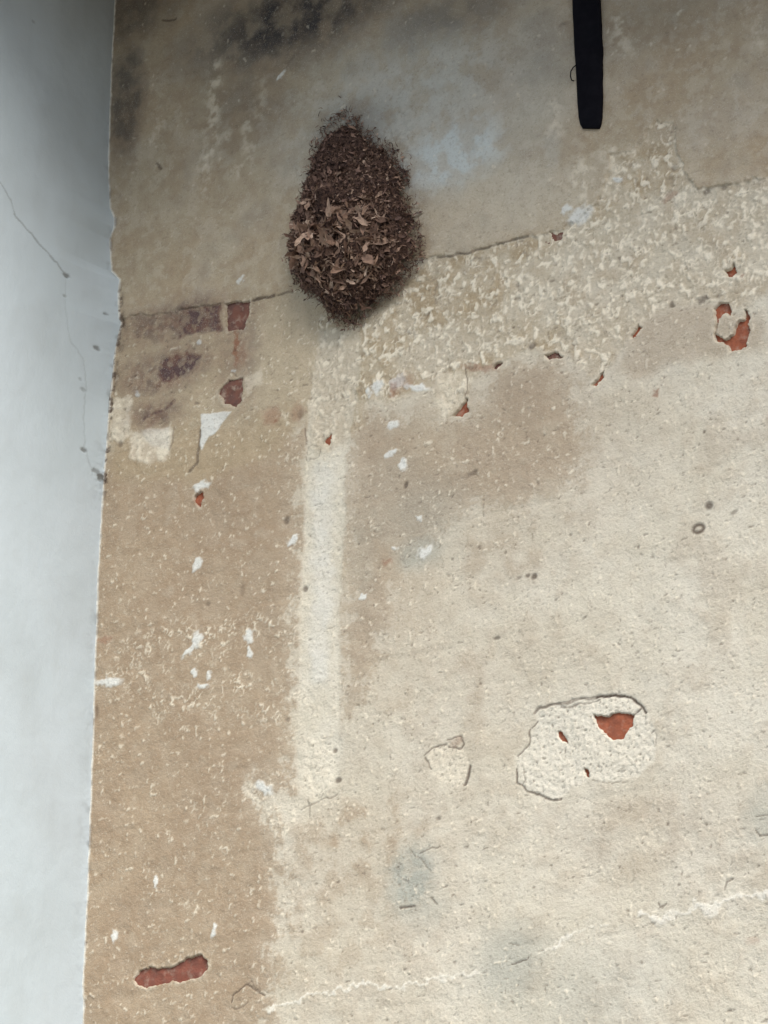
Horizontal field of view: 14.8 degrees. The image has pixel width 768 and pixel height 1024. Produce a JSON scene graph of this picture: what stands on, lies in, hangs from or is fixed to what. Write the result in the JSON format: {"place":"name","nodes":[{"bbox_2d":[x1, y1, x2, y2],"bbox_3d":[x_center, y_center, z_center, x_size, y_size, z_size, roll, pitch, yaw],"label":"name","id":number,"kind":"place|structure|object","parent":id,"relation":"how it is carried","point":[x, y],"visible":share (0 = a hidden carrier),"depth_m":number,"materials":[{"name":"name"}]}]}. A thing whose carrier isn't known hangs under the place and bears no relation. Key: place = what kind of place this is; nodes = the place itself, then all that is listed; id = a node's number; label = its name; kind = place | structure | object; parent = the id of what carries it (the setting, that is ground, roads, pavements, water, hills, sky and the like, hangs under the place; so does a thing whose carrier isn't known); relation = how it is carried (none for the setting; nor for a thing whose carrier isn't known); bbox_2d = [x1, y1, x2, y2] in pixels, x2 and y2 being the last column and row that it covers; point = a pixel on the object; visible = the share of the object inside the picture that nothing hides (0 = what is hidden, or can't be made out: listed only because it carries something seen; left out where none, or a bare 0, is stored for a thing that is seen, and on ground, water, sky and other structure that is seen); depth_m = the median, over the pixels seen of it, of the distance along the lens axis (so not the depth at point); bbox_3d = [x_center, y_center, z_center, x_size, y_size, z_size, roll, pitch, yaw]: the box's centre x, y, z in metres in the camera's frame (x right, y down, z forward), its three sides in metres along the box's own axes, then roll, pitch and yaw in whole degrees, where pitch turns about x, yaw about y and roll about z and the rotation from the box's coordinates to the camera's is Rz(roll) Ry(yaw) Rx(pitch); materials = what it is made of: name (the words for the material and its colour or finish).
{"place":"outdoors","nodes":[
{"label":"outdoors","id":0,"kind":"place"},
{"label":"ground","id":1,"kind":"structure","parent":0,"visible":0},
{"bbox_2d":[0,0,120,1023],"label":"white wall","id":2,"kind":"structure","parent":1,"relation":"on","point":[60,323],"depth_m":5.46,"materials":[{"name":"paint"}]},
{"bbox_2d":[82,0,767,1023],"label":"plastered wall","id":3,"kind":"structure","parent":1,"relation":"on","point":[430,678],"depth_m":5.12,"materials":[{"name":"paint"}]},
{"bbox_2d":[280,96,425,330],"bbox_3d":[-0.084,-0.570,5.380,0.321,0.488,0.137,-12,-23,31],"label":"nest","id":4,"kind":"object","parent":3,"relation":"attached to","point":[351,241],"visible":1,"depth_m":5.33,"materials":[{"name":"brown plant"}]},
{"bbox_2d":[570,0,603,128],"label":"iron bar","id":5,"kind":"object","parent":3,"relation":"attached to","point":[588,40],"visible":1,"depth_m":5.22,"materials":[{"name":"black metal"}]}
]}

